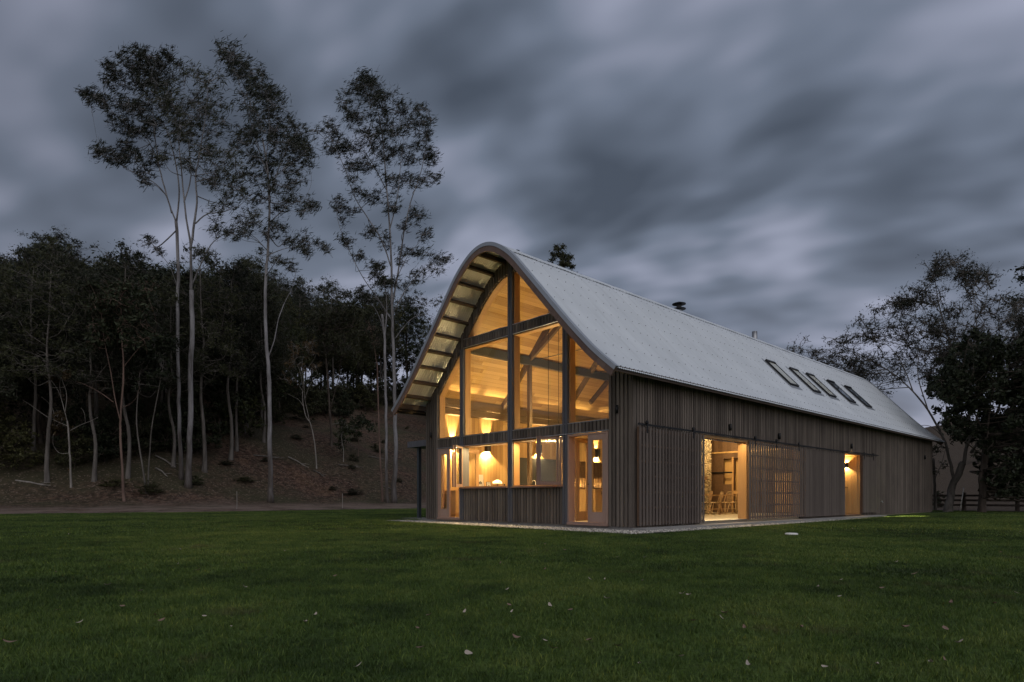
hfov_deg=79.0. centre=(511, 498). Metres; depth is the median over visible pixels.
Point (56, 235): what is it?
open gum
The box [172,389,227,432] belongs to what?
shrub
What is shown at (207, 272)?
open gum
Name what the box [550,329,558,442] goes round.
chandelier
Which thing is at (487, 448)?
wall sconce
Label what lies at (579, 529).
gravel
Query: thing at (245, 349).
evergreen tree
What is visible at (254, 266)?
tree
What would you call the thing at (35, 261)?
open gum
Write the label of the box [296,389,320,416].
shrub
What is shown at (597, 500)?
island cabinet
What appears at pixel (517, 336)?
window
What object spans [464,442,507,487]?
window
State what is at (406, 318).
evergreen tree
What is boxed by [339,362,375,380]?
evergreen tree
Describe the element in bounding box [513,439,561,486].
window
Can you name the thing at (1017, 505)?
paddock fence
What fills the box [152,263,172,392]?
open gum
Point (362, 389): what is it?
shrub
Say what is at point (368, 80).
gum tree
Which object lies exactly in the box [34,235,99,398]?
open gum
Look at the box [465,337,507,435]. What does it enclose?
window
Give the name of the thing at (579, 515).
door
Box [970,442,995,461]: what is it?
shrub
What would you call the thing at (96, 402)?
tree
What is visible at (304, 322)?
tree
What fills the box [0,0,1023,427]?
sky
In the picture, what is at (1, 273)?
open gum
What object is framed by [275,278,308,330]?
open gum
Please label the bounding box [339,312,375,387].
evergreen tree
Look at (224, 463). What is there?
shrub
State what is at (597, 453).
wall sconce
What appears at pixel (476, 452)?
door
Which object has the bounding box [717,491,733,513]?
spindle chair
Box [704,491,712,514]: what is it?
spindle chair
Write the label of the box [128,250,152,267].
open gum
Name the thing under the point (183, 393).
shrub
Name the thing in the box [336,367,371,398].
shrub
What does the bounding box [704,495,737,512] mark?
dining table
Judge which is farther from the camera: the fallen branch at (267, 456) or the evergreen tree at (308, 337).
the evergreen tree at (308, 337)
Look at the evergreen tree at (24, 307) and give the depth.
43.16 m
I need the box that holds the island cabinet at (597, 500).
[580,489,601,511]
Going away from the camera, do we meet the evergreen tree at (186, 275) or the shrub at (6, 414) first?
the shrub at (6, 414)
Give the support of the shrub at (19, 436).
on the ground at (297, 485)
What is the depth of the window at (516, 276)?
16.98 m
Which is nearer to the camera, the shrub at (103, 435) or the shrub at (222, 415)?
the shrub at (103, 435)
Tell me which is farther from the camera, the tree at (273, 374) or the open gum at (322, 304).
the open gum at (322, 304)
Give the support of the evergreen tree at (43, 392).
on the ground at (297, 485)
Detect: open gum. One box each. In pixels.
[0,230,100,482]
[0,243,87,455]
[0,251,23,281]
[0,259,33,298]
[0,285,24,402]
[11,245,55,278]
[15,225,87,269]
[22,267,58,419]
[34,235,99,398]
[36,264,141,481]
[37,246,82,275]
[68,267,112,414]
[73,238,185,478]
[86,255,133,395]
[127,255,158,295]
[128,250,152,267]
[132,285,221,467]
[140,275,201,438]
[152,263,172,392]
[153,243,256,472]
[181,267,214,344]
[184,258,283,459]
[196,275,277,451]
[221,257,285,427]
[232,270,299,442]
[233,254,278,290]
[238,245,283,290]
[246,292,302,398]
[262,267,292,299]
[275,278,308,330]
[283,274,306,373]
[287,275,325,376]
[287,283,324,398]
[301,273,342,379]
[309,283,331,387]
[314,284,351,386]
[359,277,396,372]
[365,290,403,396]
[385,277,429,372]
[419,293,442,337]
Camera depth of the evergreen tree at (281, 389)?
63.97 m
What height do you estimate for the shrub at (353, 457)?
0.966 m
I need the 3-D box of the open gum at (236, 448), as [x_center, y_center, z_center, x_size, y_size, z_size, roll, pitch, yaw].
[-22.006,-10.620,49.707,6.113,14.512,6.389,0,0,18]
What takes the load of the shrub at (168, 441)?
on the ground at (297, 485)
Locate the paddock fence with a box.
[932,492,1023,510]
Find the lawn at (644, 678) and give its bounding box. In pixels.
[0,510,1023,681]
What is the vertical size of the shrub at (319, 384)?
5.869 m
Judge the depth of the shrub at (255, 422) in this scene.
51.31 m
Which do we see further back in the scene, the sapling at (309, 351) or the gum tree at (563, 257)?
the gum tree at (563, 257)
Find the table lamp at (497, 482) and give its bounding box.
[493,480,501,485]
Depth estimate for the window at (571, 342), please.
15.48 m
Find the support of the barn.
on the ground at (297, 485)
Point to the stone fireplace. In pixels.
(707, 464)
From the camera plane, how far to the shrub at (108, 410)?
43.09 m
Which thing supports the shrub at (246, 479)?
on the ground at (297, 485)
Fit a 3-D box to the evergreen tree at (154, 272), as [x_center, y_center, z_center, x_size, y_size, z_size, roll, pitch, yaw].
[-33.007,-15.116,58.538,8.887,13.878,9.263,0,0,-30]
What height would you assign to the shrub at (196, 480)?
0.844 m
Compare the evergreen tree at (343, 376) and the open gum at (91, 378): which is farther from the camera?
the evergreen tree at (343, 376)
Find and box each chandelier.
[541,311,555,442]
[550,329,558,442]
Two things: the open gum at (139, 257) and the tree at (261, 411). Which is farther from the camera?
the open gum at (139, 257)
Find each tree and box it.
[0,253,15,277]
[0,260,92,428]
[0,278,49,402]
[0,288,39,403]
[0,291,97,443]
[14,240,83,275]
[23,366,97,487]
[26,257,160,430]
[55,252,184,432]
[73,40,188,479]
[75,273,162,500]
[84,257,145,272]
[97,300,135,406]
[115,330,182,493]
[130,55,268,488]
[134,260,175,403]
[139,260,250,390]
[140,259,162,282]
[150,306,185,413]
[162,286,272,439]
[173,270,229,399]
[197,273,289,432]
[197,282,262,423]
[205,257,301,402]
[210,30,333,502]
[230,289,306,418]
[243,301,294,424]
[267,278,291,293]
[275,306,313,407]
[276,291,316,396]
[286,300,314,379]
[289,295,309,379]
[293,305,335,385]
[302,301,366,446]
[306,314,361,379]
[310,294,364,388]
[319,66,457,502]
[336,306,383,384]
[337,260,398,502]
[339,289,391,380]
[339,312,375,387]
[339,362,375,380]
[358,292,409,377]
[365,343,397,382]
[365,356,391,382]
[386,298,431,377]
[548,243,577,272]
[786,248,1023,511]
[921,325,1023,511]
[932,443,948,509]
[1001,263,1023,368]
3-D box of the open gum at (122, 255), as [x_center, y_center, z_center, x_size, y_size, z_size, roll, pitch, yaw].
[-24.686,-8.709,40.513,6.589,15.670,6.304,0,0,10]
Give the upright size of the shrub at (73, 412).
4.379 m
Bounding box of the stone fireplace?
[704,439,711,512]
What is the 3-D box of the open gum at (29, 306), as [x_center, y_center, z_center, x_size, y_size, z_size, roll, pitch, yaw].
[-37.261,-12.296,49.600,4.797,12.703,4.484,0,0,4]
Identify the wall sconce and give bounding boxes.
[485,446,490,451]
[595,449,599,457]
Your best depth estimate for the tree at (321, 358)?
81.01 m
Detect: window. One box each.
[439,355,459,438]
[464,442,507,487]
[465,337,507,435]
[468,275,507,337]
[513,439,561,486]
[514,272,519,323]
[514,322,560,429]
[569,335,608,423]
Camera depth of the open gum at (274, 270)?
90.23 m
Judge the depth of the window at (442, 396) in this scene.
19.49 m
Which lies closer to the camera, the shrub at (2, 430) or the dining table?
the dining table
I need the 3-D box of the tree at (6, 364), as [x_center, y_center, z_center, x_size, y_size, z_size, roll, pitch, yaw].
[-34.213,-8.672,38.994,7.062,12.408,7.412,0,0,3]
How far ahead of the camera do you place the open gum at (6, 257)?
59.22 m
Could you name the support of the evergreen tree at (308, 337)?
on the ground at (297, 485)
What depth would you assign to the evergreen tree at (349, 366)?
90.83 m
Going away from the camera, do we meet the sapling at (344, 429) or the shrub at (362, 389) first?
the sapling at (344, 429)
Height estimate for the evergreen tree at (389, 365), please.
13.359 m
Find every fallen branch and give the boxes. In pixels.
[15,480,50,485]
[254,454,281,457]
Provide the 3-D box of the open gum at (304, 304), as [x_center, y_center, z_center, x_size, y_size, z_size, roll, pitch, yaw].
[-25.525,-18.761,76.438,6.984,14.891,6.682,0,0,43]
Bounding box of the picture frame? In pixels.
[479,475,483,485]
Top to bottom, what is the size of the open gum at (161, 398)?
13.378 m
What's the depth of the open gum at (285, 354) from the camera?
54.34 m
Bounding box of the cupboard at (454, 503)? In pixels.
[444,490,458,516]
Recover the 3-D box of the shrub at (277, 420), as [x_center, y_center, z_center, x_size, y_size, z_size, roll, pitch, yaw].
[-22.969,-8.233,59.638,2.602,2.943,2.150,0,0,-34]
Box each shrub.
[0,397,30,445]
[0,414,49,470]
[0,415,13,459]
[41,396,105,451]
[53,427,93,469]
[73,410,140,462]
[87,404,124,447]
[98,477,127,487]
[112,397,169,442]
[114,411,162,456]
[133,480,163,494]
[142,400,186,451]
[152,384,208,438]
[168,396,229,453]
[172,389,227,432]
[183,475,204,484]
[205,379,266,438]
[219,460,233,464]
[234,475,256,481]
[256,393,286,418]
[263,397,288,423]
[285,377,327,421]
[291,434,302,438]
[293,370,327,409]
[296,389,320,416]
[306,378,346,415]
[320,373,355,411]
[331,390,359,417]
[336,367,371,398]
[342,488,363,495]
[349,453,359,461]
[352,379,381,410]
[363,375,387,407]
[380,385,392,404]
[381,362,406,395]
[381,378,392,393]
[932,491,945,507]
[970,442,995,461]
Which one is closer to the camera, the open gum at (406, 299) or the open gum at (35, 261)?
the open gum at (35, 261)
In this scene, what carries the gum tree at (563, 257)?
on the ground at (297, 485)
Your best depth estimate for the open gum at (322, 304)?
109.17 m
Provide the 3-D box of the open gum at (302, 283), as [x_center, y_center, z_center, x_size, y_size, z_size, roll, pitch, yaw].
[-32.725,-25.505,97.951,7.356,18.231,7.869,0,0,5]
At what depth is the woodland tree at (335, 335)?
57.15 m
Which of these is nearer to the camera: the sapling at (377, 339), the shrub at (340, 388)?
the sapling at (377, 339)
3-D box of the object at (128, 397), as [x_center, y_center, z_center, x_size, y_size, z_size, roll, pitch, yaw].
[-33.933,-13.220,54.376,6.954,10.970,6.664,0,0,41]
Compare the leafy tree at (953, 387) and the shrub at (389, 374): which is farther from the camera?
the shrub at (389, 374)
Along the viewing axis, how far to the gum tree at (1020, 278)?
36.98 m
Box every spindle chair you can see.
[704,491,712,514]
[709,491,723,514]
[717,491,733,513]
[726,493,737,513]
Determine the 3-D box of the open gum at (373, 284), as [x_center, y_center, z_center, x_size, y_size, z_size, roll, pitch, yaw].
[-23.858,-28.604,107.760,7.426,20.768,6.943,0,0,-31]
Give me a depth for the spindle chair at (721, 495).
22.96 m
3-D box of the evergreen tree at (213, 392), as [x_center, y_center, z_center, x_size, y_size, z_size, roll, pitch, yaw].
[-23.688,-10.670,50.449,8.674,12.711,8.322,0,0,36]
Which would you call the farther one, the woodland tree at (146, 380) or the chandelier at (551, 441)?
the woodland tree at (146, 380)
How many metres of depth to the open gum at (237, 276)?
47.20 m
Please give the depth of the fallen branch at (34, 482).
37.51 m
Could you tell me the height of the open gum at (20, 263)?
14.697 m
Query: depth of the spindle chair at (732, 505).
23.84 m
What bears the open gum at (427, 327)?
on the ground at (297, 485)
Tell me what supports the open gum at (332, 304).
on the ground at (297, 485)
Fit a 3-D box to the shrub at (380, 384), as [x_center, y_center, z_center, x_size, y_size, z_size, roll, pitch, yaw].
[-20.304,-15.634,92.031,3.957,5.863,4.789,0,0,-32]
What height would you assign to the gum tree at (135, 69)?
30.810 m
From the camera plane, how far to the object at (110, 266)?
62.36 m
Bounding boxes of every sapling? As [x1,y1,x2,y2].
[276,339,322,468]
[332,417,361,461]
[349,412,377,455]
[355,319,383,501]
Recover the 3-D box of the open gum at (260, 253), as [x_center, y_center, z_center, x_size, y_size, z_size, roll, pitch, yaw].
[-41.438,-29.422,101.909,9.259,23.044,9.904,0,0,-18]
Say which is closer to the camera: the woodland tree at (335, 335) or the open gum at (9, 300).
the open gum at (9, 300)
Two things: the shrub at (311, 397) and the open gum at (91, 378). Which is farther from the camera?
the shrub at (311, 397)
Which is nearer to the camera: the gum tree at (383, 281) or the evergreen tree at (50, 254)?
the gum tree at (383, 281)
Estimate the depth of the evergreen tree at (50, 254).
67.33 m
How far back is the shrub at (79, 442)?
39.65 m
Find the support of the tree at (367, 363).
on the ground at (297, 485)
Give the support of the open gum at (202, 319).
on the ground at (297, 485)
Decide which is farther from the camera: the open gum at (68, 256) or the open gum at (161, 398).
the open gum at (68, 256)
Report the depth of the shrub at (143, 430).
42.86 m
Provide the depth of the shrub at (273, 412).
65.81 m
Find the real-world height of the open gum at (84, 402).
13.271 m
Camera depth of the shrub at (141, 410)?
44.89 m
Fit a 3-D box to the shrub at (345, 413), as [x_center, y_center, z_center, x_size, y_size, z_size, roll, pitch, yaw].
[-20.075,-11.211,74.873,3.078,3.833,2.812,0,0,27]
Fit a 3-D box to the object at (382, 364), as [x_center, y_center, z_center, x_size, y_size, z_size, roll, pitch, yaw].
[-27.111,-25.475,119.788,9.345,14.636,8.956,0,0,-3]
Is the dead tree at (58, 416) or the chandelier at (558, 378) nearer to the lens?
the chandelier at (558, 378)
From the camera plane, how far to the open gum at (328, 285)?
103.03 m
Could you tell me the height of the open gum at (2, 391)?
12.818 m
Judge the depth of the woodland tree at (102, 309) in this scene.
36.87 m
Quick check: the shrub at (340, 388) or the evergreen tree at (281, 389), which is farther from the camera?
the shrub at (340, 388)
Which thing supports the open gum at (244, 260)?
on the ground at (297, 485)
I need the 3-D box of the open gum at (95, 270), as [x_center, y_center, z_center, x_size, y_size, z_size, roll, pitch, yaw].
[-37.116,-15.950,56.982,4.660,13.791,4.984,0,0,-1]
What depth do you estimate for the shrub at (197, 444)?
46.23 m
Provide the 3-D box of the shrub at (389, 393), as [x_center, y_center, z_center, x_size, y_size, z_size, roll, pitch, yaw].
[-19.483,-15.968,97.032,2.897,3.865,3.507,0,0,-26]
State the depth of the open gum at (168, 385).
42.95 m
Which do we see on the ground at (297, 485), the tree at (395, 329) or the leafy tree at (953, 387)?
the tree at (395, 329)
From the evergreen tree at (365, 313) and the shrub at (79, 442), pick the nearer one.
the shrub at (79, 442)
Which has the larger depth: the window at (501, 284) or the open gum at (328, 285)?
the open gum at (328, 285)
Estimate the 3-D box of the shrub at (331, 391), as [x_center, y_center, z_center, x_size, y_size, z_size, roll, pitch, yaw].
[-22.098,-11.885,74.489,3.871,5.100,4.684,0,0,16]
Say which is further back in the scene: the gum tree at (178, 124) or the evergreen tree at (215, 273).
the evergreen tree at (215, 273)
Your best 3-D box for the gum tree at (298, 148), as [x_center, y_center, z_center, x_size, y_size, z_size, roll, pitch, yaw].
[-16.298,-15.841,42.590,9.732,32.891,7.014,0,0,0]
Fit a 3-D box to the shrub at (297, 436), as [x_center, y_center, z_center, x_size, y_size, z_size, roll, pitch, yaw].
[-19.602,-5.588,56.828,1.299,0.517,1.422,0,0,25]
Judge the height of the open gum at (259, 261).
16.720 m
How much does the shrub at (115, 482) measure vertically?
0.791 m
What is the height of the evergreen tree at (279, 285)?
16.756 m
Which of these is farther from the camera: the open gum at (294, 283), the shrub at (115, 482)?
the open gum at (294, 283)
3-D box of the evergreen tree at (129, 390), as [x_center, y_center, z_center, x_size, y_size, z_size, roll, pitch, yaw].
[-30.098,-11.542,47.726,8.605,14.008,9.756,0,0,31]
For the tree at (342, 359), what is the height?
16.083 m
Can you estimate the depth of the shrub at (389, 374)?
100.27 m
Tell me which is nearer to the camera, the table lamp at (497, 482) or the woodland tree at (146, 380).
the table lamp at (497, 482)
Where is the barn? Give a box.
[391,242,943,527]
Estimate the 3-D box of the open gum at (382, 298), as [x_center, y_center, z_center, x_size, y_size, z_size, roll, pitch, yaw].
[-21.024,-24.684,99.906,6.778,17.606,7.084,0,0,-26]
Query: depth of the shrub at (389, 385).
100.95 m
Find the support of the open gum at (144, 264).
on the ground at (297, 485)
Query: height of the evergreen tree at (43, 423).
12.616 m
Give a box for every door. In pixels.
[439,450,450,516]
[469,449,478,485]
[575,438,587,520]
[587,433,605,522]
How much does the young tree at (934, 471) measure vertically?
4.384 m
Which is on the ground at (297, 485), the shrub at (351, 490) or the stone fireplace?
the shrub at (351, 490)
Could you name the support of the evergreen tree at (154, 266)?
on the ground at (297, 485)
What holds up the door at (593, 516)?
in the barn
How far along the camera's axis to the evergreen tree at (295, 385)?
70.50 m
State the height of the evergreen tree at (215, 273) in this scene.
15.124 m
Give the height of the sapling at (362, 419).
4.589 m
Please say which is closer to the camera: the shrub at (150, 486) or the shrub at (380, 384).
the shrub at (150, 486)
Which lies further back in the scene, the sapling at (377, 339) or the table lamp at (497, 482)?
the sapling at (377, 339)
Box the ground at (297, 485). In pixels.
[0,359,1023,513]
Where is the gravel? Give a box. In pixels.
[391,517,876,533]
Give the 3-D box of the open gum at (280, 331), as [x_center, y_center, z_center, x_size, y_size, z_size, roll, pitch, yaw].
[-20.702,-11.703,52.527,6.278,14.664,6.006,0,0,44]
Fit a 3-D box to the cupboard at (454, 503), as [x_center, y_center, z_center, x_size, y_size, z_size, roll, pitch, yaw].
[-1.794,0.175,19.915,0.690,0.850,0.865,0,0,-43]
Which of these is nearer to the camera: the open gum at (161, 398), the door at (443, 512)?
the door at (443, 512)
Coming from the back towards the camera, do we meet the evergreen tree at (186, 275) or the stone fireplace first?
the evergreen tree at (186, 275)
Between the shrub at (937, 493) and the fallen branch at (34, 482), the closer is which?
the fallen branch at (34, 482)
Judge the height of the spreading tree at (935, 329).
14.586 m

